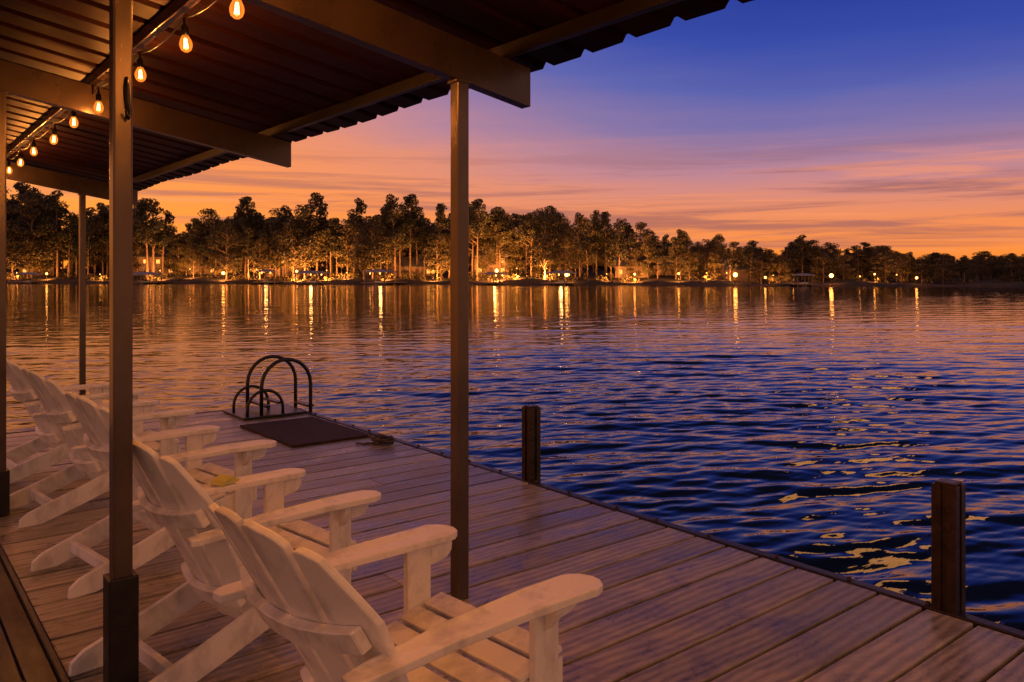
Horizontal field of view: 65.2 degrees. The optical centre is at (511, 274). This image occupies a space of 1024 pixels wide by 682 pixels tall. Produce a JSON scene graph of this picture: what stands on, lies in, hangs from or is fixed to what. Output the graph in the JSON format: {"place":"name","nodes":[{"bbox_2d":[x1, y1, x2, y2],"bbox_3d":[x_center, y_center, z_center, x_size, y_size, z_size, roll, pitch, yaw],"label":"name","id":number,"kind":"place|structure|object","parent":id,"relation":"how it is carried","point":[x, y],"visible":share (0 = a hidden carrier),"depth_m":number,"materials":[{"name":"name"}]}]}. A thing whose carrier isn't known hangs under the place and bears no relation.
{"place":"outdoors","nodes":[
{"label":"outdoors","id":0,"kind":"place"},
{"bbox_2d":[210,474,238,485],"bbox_3d":[-1.333,0.951,3.715,0.080,0.034,0.103,0,0,26],"label":"folded napkin","id":1,"kind":"object","parent":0,"point":[221,480],"visible":1,"depth_m":3.69,"materials":[{"name":"fabric"}]},
{"bbox_2d":[0,283,1023,681],"bbox_3d":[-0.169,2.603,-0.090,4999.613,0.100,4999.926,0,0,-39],"label":"water","id":2,"kind":"structure","parent":0,"point":[836,429],"depth_m":18.95,"materials":[{"name":"blue liquid"}]},
{"bbox_2d":[0,404,1023,681],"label":"dock","id":3,"kind":"object","parent":2,"relation":"in","point":[672,602],"visible":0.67,"depth_m":4.02,"materials":[{"name":"brown wood"}]},
{"bbox_2d":[0,89,9,515],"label":"support post","id":4,"kind":"object","parent":3,"relation":"on","point":[4,491],"visible":1,"depth_m":5.29,"materials":[{"name":"brown paint"}]},
{"bbox_2d":[6,358,143,483],"bbox_3d":[-3.718,1.108,6.569,1.107,0.983,0.810,0,0,-44],"label":"adirondack chair","id":5,"kind":"object","parent":3,"relation":"on","point":[48,433],"visible":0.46,"depth_m":6.33,"materials":[{"name":"white paint"}]},
{"bbox_2d":[77,194,86,394],"bbox_3d":[-5.298,1.405,9.864,0.092,4.790,0.080,0,0,-39],"label":"support post","id":6,"kind":"object","parent":3,"relation":"on","point":[82,289],"visible":0.57,"depth_m":9.84,"materials":[{"name":"grey paint"}]},
{"bbox_2d":[10,367,195,527],"bbox_3d":[-2.907,1.108,5.615,0.769,0.983,1.107,0,0,44],"label":"adirondack chair","id":7,"kind":"object","parent":3,"relation":"on","point":[56,409],"visible":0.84,"depth_m":5.40,"materials":[{"name":"white paint"}]},
{"bbox_2d":[103,0,138,681],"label":"support post","id":8,"kind":"object","parent":3,"relation":"on","point":[121,621],"visible":1,"depth_m":2.96,"materials":[{"name":"brown paint"}]},
{"bbox_2d":[0,0,752,205],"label":"dock roof","id":9,"kind":"structure","parent":8,"relation":"on","point":[269,81],"depth_m":4.89,"materials":[{"name":"brown metal"}]},
{"bbox_2d":[6,0,244,173],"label":"string lights","id":10,"kind":"object","parent":9,"relation":"hanging from","point":[184,33],"visible":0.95,"depth_m":4.66,"materials":[{"name":"yellow glass"}]},
{"bbox_2d":[30,391,276,598],"bbox_3d":[-2.016,1.108,4.532,0.810,0.983,1.106,0,0,42],"label":"adirondack chair","id":11,"kind":"object","parent":3,"relation":"on","point":[92,417],"visible":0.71,"depth_m":4.41,"materials":[{"name":"white paint"}]},
{"bbox_2d":[68,440,380,681],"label":"adirondack chair","id":12,"kind":"object","parent":3,"relation":"on","point":[175,500],"visible":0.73,"depth_m":3.21,"materials":[{"name":"white paint"}]},
{"bbox_2d":[222,355,313,419],"bbox_3d":[-2.791,2.127,9.270,0.890,2.346,0.680,0,0,-39],"label":"dock ladder","id":13,"kind":"object","parent":3,"relation":"attached to","point":[268,410],"visible":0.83,"depth_m":9.22,"materials":[{"name":"black metal"}]},
{"bbox_2d":[240,416,367,446],"bbox_3d":[-2.118,1.587,8.129,0.832,0.019,1.306,0,0,-39],"label":"rubber mat","id":14,"kind":"object","parent":3,"relation":"on","point":[304,431],"visible":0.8,"depth_m":8.03,"materials":[{"name":"black rubber"}]},
{"bbox_2d":[356,433,394,444],"bbox_3d":[-1.241,1.559,7.565,0.390,0.079,0.261,0,0,24],"label":"dock cleat","id":15,"kind":"object","parent":3,"relation":"on","point":[379,438],"visible":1,"depth_m":7.51,"materials":[{"name":"black paint"}]},
{"bbox_2d":[208,503,602,681],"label":"adirondack chair","id":16,"kind":"object","parent":3,"relation":"on","point":[321,614],"visible":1,"depth_m":2.27,"materials":[{"name":"white paint"}]},
{"bbox_2d":[447,78,471,599],"bbox_3d":[-0.259,0.322,3.959,0.092,2.555,0.080,0,0,-39],"label":"support post","id":17,"kind":"object","parent":3,"relation":"on","point":[460,331],"visible":0.9,"depth_m":3.93,"materials":[{"name":"brown paint"}]},
{"bbox_2d":[522,404,540,481],"bbox_3d":[0.149,2.409,6.220,0.105,2.782,0.105,0,0,-39],"label":"mooring piling","id":18,"kind":"object","parent":2,"relation":"in","point":[531,442],"visible":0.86,"depth_m":6.19,"materials":[{"name":"wood"}]},
{"bbox_2d":[931,478,965,613],"bbox_3d":[2.087,2.394,3.826,0.112,2.812,0.112,0,0,-39],"label":"mooring piling","id":19,"kind":"object","parent":2,"relation":"in","point":[948,545],"visible":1,"depth_m":3.80,"materials":[{"name":"wood"}]},
{"bbox_2d":[6,268,1023,285],"bbox_3d":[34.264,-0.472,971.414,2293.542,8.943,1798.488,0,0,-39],"label":"ground","id":20,"kind":"structure","parent":0,"point":[521,280],"depth_m":213.85,"materials":[{"name":"brown soil"}]},
{"bbox_2d":[6,231,44,278],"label":"broadleaf tree","id":21,"kind":"object","parent":20,"relation":"on","point":[19,263],"visible":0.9,"depth_m":237.69,"materials":[{"name":"green plant"}]},
{"bbox_2d":[6,182,44,242],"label":"pine tree","id":22,"kind":"object","parent":20,"relation":"on","point":[19,188],"visible":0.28,"depth_m":252.53,"materials":[{"name":"green plant"}]},
{"bbox_2d":[6,190,62,277],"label":"broadleaf tree","id":23,"kind":"object","parent":20,"relation":"on","point":[17,231],"visible":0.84,"depth_m":238.75,"materials":[{"name":"green plant"}]},
{"bbox_2d":[10,188,64,275],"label":"broadleaf tree","id":24,"kind":"object","parent":20,"relation":"on","point":[34,190],"visible":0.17,"depth_m":249.24,"materials":[{"name":"green plant"}]},
{"bbox_2d":[40,190,74,276],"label":"pine tree","id":25,"kind":"object","parent":20,"relation":"on","point":[54,196],"visible":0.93,"depth_m":242.42,"materials":[{"name":"green plant"}]},
{"bbox_2d":[51,216,78,275],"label":"pine tree","id":26,"kind":"object","parent":20,"relation":"on","point":[72,220],"visible":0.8,"depth_m":242.47,"materials":[{"name":"green plant"}]},
{"bbox_2d":[72,220,98,278],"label":"pine tree","id":27,"kind":"object","parent":20,"relation":"on","point":[90,228],"visible":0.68,"depth_m":240.08,"materials":[{"name":"green plant"}]},
{"bbox_2d":[75,219,108,276],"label":"broadleaf tree","id":28,"kind":"object","parent":20,"relation":"on","point":[94,262],"visible":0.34,"depth_m":249.28,"materials":[{"name":"green plant"}]},
{"bbox_2d":[86,210,108,276],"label":"broadleaf tree","id":29,"kind":"object","parent":20,"relation":"on","point":[102,223],"visible":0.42,"depth_m":246.45,"materials":[{"name":"green plant"}]},
{"bbox_2d":[133,197,164,279],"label":"pine tree","id":30,"kind":"object","parent":20,"relation":"on","point":[148,238],"visible":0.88,"depth_m":232.72,"materials":[{"name":"green plant"}]},
{"bbox_2d":[133,247,177,275],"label":"lake house","id":31,"kind":"structure","parent":20,"relation":"on","point":[157,260],"depth_m":243.56,"materials":[{"name":"brown wood"}]},
{"bbox_2d":[135,198,176,278],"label":"pine tree","id":32,"kind":"object","parent":20,"relation":"on","point":[156,242],"visible":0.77,"depth_m":235.46,"materials":[{"name":"green plant"}]},
{"bbox_2d":[143,210,178,273],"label":"pine tree","id":33,"kind":"object","parent":20,"relation":"on","point":[167,214],"visible":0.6,"depth_m":240.94,"materials":[{"name":"green plant"}]},
{"bbox_2d":[164,236,189,274],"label":"broadleaf tree","id":34,"kind":"object","parent":20,"relation":"on","point":[180,247],"visible":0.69,"depth_m":243.58,"materials":[{"name":"green plant"}]},
{"bbox_2d":[183,243,203,276],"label":"broadleaf tree","id":35,"kind":"object","parent":20,"relation":"on","point":[194,251],"visible":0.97,"depth_m":234.02,"materials":[{"name":"green plant"}]},
{"bbox_2d":[185,218,207,274],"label":"pine tree","id":36,"kind":"object","parent":20,"relation":"on","point":[192,235],"visible":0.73,"depth_m":244.25,"materials":[{"name":"green plant"}]},
{"bbox_2d":[186,208,229,269],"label":"broadleaf tree","id":37,"kind":"object","parent":20,"relation":"on","point":[210,213],"visible":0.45,"depth_m":245.85,"materials":[{"name":"green plant"}]},
{"bbox_2d":[197,220,229,277],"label":"pine tree","id":38,"kind":"object","parent":20,"relation":"on","point":[208,253],"visible":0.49,"depth_m":235.22,"materials":[{"name":"green plant"}]},
{"bbox_2d":[207,218,243,279],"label":"broadleaf tree","id":39,"kind":"object","parent":20,"relation":"on","point":[233,245],"visible":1,"depth_m":230.59,"materials":[{"name":"green plant"}]},
{"bbox_2d":[226,196,261,276],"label":"pine tree","id":40,"kind":"object","parent":20,"relation":"on","point":[244,204],"visible":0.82,"depth_m":240.84,"materials":[{"name":"green plant"}]},
{"bbox_2d":[239,227,259,279],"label":"pine tree","id":41,"kind":"object","parent":20,"relation":"on","point":[249,248],"visible":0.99,"depth_m":230.60,"materials":[{"name":"green plant"}]},
{"bbox_2d":[230,212,272,276],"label":"broadleaf tree","id":42,"kind":"object","parent":20,"relation":"on","point":[257,223],"visible":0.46,"depth_m":240.37,"materials":[{"name":"green plant"}]},
{"bbox_2d":[247,239,270,278],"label":"broadleaf tree","id":43,"kind":"object","parent":20,"relation":"on","point":[254,262],"visible":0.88,"depth_m":232.42,"materials":[{"name":"green plant"}]},
{"bbox_2d":[257,208,295,277],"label":"broadleaf tree","id":44,"kind":"object","parent":20,"relation":"on","point":[262,236],"visible":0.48,"depth_m":235.69,"materials":[{"name":"green plant"}]},
{"bbox_2d":[270,205,296,278],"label":"pine tree","id":45,"kind":"object","parent":20,"relation":"on","point":[285,212],"visible":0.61,"depth_m":235.11,"materials":[{"name":"green plant"}]},
{"bbox_2d":[271,218,315,280],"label":"broadleaf tree","id":46,"kind":"object","parent":20,"relation":"on","point":[280,242],"visible":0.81,"depth_m":228.15,"materials":[{"name":"green plant"}]},
{"bbox_2d":[276,204,329,279],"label":"broadleaf tree","id":47,"kind":"object","parent":20,"relation":"on","point":[317,237],"visible":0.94,"depth_m":227.82,"materials":[{"name":"green plant"}]},
{"bbox_2d":[304,192,339,275],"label":"pine tree","id":48,"kind":"object","parent":20,"relation":"on","point":[317,198],"visible":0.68,"depth_m":233.35,"materials":[{"name":"green plant"}]},
{"bbox_2d":[318,218,343,276],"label":"pine tree","id":49,"kind":"object","parent":20,"relation":"on","point":[329,224],"visible":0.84,"depth_m":229.52,"materials":[{"name":"green plant"}]},
{"bbox_2d":[325,217,349,274],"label":"pine tree","id":50,"kind":"object","parent":20,"relation":"on","point":[337,220],"visible":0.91,"depth_m":229.41,"materials":[{"name":"green plant"}]},
{"bbox_2d":[332,219,362,275],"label":"broadleaf tree","id":51,"kind":"object","parent":20,"relation":"on","point":[348,228],"visible":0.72,"depth_m":228.66,"materials":[{"name":"green plant"}]},
{"bbox_2d":[341,198,372,274],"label":"pine tree","id":52,"kind":"object","parent":20,"relation":"on","point":[359,208],"visible":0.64,"depth_m":234.58,"materials":[{"name":"green plant"}]},
{"bbox_2d":[352,240,374,278],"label":"broadleaf tree","id":53,"kind":"object","parent":20,"relation":"on","point":[364,244],"visible":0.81,"depth_m":219.86,"materials":[{"name":"green plant"}]},
{"bbox_2d":[348,215,397,278],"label":"broadleaf tree","id":54,"kind":"object","parent":20,"relation":"on","point":[382,243],"visible":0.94,"depth_m":219.19,"materials":[{"name":"green plant"}]},
{"bbox_2d":[375,194,412,275],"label":"pine tree","id":55,"kind":"object","parent":20,"relation":"on","point":[390,204],"visible":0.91,"depth_m":223.54,"materials":[{"name":"green plant"}]},
{"bbox_2d":[391,194,424,277],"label":"pine tree","id":56,"kind":"object","parent":20,"relation":"on","point":[411,200],"visible":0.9,"depth_m":227.46,"materials":[{"name":"green plant"}]},
{"bbox_2d":[388,254,434,275],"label":"lake house","id":57,"kind":"structure","parent":20,"relation":"on","point":[405,264],"depth_m":236.31,"materials":[{"name":"brown wood"}]},
{"bbox_2d":[423,203,450,277],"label":"pine tree","id":58,"kind":"object","parent":20,"relation":"on","point":[441,217],"visible":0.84,"depth_m":225.35,"materials":[{"name":"green plant"}]},
{"bbox_2d":[424,232,450,280],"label":"broadleaf tree","id":59,"kind":"object","parent":20,"relation":"on","point":[439,237],"visible":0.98,"depth_m":220.03,"materials":[{"name":"green plant"}]},
{"bbox_2d":[469,199,491,279],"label":"pine tree","id":60,"kind":"object","parent":20,"relation":"on","point":[478,228],"visible":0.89,"depth_m":215.43,"materials":[{"name":"green plant"}]},
{"bbox_2d":[475,236,495,275],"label":"broadleaf tree","id":61,"kind":"object","parent":20,"relation":"on","point":[486,266],"visible":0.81,"depth_m":223.76,"materials":[{"name":"green plant"}]},
{"bbox_2d":[473,246,516,275],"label":"lake house","id":62,"kind":"structure","parent":20,"relation":"on","point":[491,268],"depth_m":225.74,"materials":[{"name":"wood"}]},
{"bbox_2d":[476,210,516,274],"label":"broadleaf tree","id":63,"kind":"object","parent":20,"relation":"on","point":[508,220],"visible":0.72,"depth_m":222.13,"materials":[{"name":"green plant"}]},
{"bbox_2d":[486,206,514,274],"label":"pine tree","id":64,"kind":"object","parent":20,"relation":"on","point":[502,240],"visible":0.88,"depth_m":221.61,"materials":[{"name":"green plant"}]},
{"bbox_2d":[6,214,1018,277],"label":"woodland","id":65,"kind":"object","parent":20,"relation":"on","point":[600,267],"visible":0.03,"depth_m":267.38,"materials":[{"name":"plant"}]},
{"bbox_2d":[497,227,529,273],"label":"broadleaf tree","id":66,"kind":"object","parent":20,"relation":"on","point":[512,262],"visible":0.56,"depth_m":223.10,"materials":[{"name":"green plant"}]},
{"bbox_2d":[6,267,1023,284],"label":"undergrowth","id":67,"kind":"object","parent":20,"relation":"on","point":[540,274],"visible":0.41,"depth_m":215.56,"materials":[{"name":"green plant"}]},
{"bbox_2d":[513,220,536,270],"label":"broadleaf tree","id":68,"kind":"object","parent":20,"relation":"on","point":[520,261],"visible":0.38,"depth_m":223.09,"materials":[{"name":"green plant"}]},
{"bbox_2d":[513,212,543,274],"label":"pine tree","id":69,"kind":"object","parent":20,"relation":"on","point":[531,232],"visible":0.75,"depth_m":214.66,"materials":[{"name":"green plant"}]},
{"bbox_2d":[527,209,564,278],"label":"broadleaf tree","id":70,"kind":"object","parent":20,"relation":"on","point":[544,245],"visible":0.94,"depth_m":206.78,"materials":[{"name":"green plant"}]},
{"bbox_2d":[526,205,572,276],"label":"broadleaf tree","id":71,"kind":"object","parent":20,"relation":"on","point":[551,209],"visible":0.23,"depth_m":217.75,"materials":[{"name":"green plant"}]},
{"bbox_2d":[547,223,581,280],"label":"broadleaf tree","id":72,"kind":"object","parent":20,"relation":"on","point":[565,237],"visible":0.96,"depth_m":204.16,"materials":[{"name":"green plant"}]},
{"bbox_2d":[557,215,600,276],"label":"broadleaf tree","id":73,"kind":"object","parent":20,"relation":"on","point":[584,221],"visible":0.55,"depth_m":215.73,"materials":[{"name":"green plant"}]},
{"bbox_2d":[578,239,597,278],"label":"pine tree","id":74,"kind":"object","parent":20,"relation":"on","point":[584,248],"visible":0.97,"depth_m":211.51,"materials":[{"name":"green plant"}]},
{"bbox_2d":[587,210,605,275],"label":"pine tree","id":75,"kind":"object","parent":20,"relation":"on","point":[595,218],"visible":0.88,"depth_m":218.74,"materials":[{"name":"green plant"}]},
{"bbox_2d":[588,211,618,273],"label":"pine tree","id":76,"kind":"object","parent":20,"relation":"on","point":[604,216],"visible":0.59,"depth_m":220.38,"materials":[{"name":"green plant"}]},
{"bbox_2d":[609,218,632,281],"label":"pine tree","id":77,"kind":"object","parent":20,"relation":"on","point":[622,251],"visible":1,"depth_m":204.68,"materials":[{"name":"green plant"}]},
{"bbox_2d":[612,254,655,277],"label":"lake house","id":78,"kind":"structure","parent":20,"relation":"on","point":[623,268],"depth_m":212.26,"materials":[{"name":"wood"}]},
{"bbox_2d":[624,222,661,270],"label":"broadleaf tree","id":79,"kind":"object","parent":20,"relation":"on","point":[640,227],"visible":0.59,"depth_m":212.60,"materials":[{"name":"green plant"}]},
{"bbox_2d":[635,235,657,278],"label":"broadleaf tree","id":80,"kind":"object","parent":20,"relation":"on","point":[646,268],"visible":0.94,"depth_m":205.76,"materials":[{"name":"green plant"}]},
{"bbox_2d":[646,242,668,278],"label":"broadleaf tree","id":81,"kind":"object","parent":20,"relation":"on","point":[659,258],"visible":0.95,"depth_m":204.52,"materials":[{"name":"green plant"}]},
{"bbox_2d":[662,229,686,279],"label":"pine tree","id":82,"kind":"object","parent":20,"relation":"on","point":[679,235],"visible":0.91,"depth_m":202.19,"materials":[{"name":"green plant"}]},
{"bbox_2d":[668,230,693,279],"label":"broadleaf tree","id":83,"kind":"object","parent":20,"relation":"on","point":[673,247],"visible":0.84,"depth_m":201.32,"materials":[{"name":"green plant"}]},
{"bbox_2d":[679,250,698,278],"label":"broadleaf tree","id":84,"kind":"object","parent":20,"relation":"on","point":[692,264],"visible":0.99,"depth_m":199.87,"materials":[{"name":"green plant"}]},
{"bbox_2d":[695,239,718,275],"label":"broadleaf tree","id":85,"kind":"object","parent":20,"relation":"on","point":[702,252],"visible":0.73,"depth_m":207.52,"materials":[{"name":"green plant"}]},
{"bbox_2d":[705,252,723,278],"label":"broadleaf tree","id":86,"kind":"object","parent":20,"relation":"on","point":[714,259],"visible":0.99,"depth_m":196.88,"materials":[{"name":"green plant"}]},
{"bbox_2d":[703,236,725,275],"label":"broadleaf tree","id":87,"kind":"object","parent":20,"relation":"on","point":[720,248],"visible":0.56,"depth_m":207.03,"materials":[{"name":"green plant"}]},
{"bbox_2d":[718,241,750,274],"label":"broadleaf tree","id":88,"kind":"object","parent":20,"relation":"on","point":[740,249],"visible":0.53,"depth_m":203.22,"materials":[{"name":"green plant"}]},
{"bbox_2d":[715,258,757,281],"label":"lake house","id":89,"kind":"structure","parent":20,"relation":"on","point":[742,275],"depth_m":201.45,"materials":[{"name":"brown wood"}]},
{"bbox_2d":[738,240,763,282],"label":"pine tree","id":90,"kind":"object","parent":20,"relation":"on","point":[749,249],"visible":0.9,"depth_m":196.47,"materials":[{"name":"green plant"}]},
{"bbox_2d":[747,257,774,283],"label":"broadleaf tree","id":91,"kind":"object","parent":20,"relation":"on","point":[755,272],"visible":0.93,"depth_m":189.61,"materials":[{"name":"green plant"}]},
{"bbox_2d":[751,249,784,283],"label":"broadleaf tree","id":92,"kind":"object","parent":20,"relation":"on","point":[766,253],"visible":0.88,"depth_m":189.37,"materials":[{"name":"green plant"}]},
{"bbox_2d":[770,249,802,275],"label":"broadleaf tree","id":93,"kind":"object","parent":20,"relation":"on","point":[787,261],"visible":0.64,"depth_m":200.01,"materials":[{"name":"green plant"}]},
{"bbox_2d":[792,234,814,279],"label":"pine tree","id":94,"kind":"object","parent":20,"relation":"on","point":[800,242],"visible":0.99,"depth_m":199.13,"materials":[{"name":"green plant"}]},
{"bbox_2d":[798,239,831,275],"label":"broadleaf tree","id":95,"kind":"object","parent":20,"relation":"on","point":[812,242],"visible":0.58,"depth_m":200.36,"materials":[{"name":"green plant"}]},
{"bbox_2d":[810,255,835,281],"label":"broadleaf tree","id":96,"kind":"object","parent":20,"relation":"on","point":[823,259],"visible":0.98,"depth_m":189.25,"materials":[{"name":"green plant"}]},
{"bbox_2d":[830,254,855,280],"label":"broadleaf tree","id":97,"kind":"object","parent":20,"relation":"on","point":[842,267],"visible":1,"depth_m":187.60,"materials":[{"name":"green plant"}]},
{"bbox_2d":[845,249,872,278],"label":"broadleaf tree","id":98,"kind":"object","parent":20,"relation":"on","point":[866,265],"visible":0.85,"depth_m":193.87,"materials":[{"name":"green plant"}]},
{"bbox_2d":[868,245,902,281],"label":"broadleaf tree","id":99,"kind":"object","parent":20,"relation":"on","point":[883,256],"visible":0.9,"depth_m":188.20,"materials":[{"name":"green plant"}]},
{"bbox_2d":[886,253,914,281],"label":"broadleaf tree","id":100,"kind":"object","parent":20,"relation":"on","point":[901,258],"visible":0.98,"depth_m":183.60,"materials":[{"name":"green plant"}]},
{"bbox_2d":[909,256,933,282],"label":"broadleaf tree","id":101,"kind":"object","parent":20,"relation":"on","point":[925,270],"visible":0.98,"depth_m":181.51,"materials":[{"name":"green plant"}]},
{"bbox_2d":[928,253,959,284],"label":"broadleaf tree","id":102,"kind":"object","parent":20,"relation":"on","point":[939,275],"visible":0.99,"depth_m":180.71,"materials":[{"name":"green plant"}]},
{"bbox_2d":[965,255,990,278],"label":"broadleaf tree","id":103,"kind":"object","parent":20,"relation":"on","point":[976,259],"visible":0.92,"depth_m":183.98,"materials":[{"name":"green plant"}]},
{"bbox_2d":[997,253,1023,280],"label":"broadleaf tree","id":104,"kind":"object","parent":20,"relation":"on","point":[1014,258],"visible":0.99,"depth_m":182.21,"materials":[{"name":"green plant"}]},
{"bbox_2d":[6,0,1023,267],"label":"sky","id":105,"kind":"structure","parent":0,"point":[898,124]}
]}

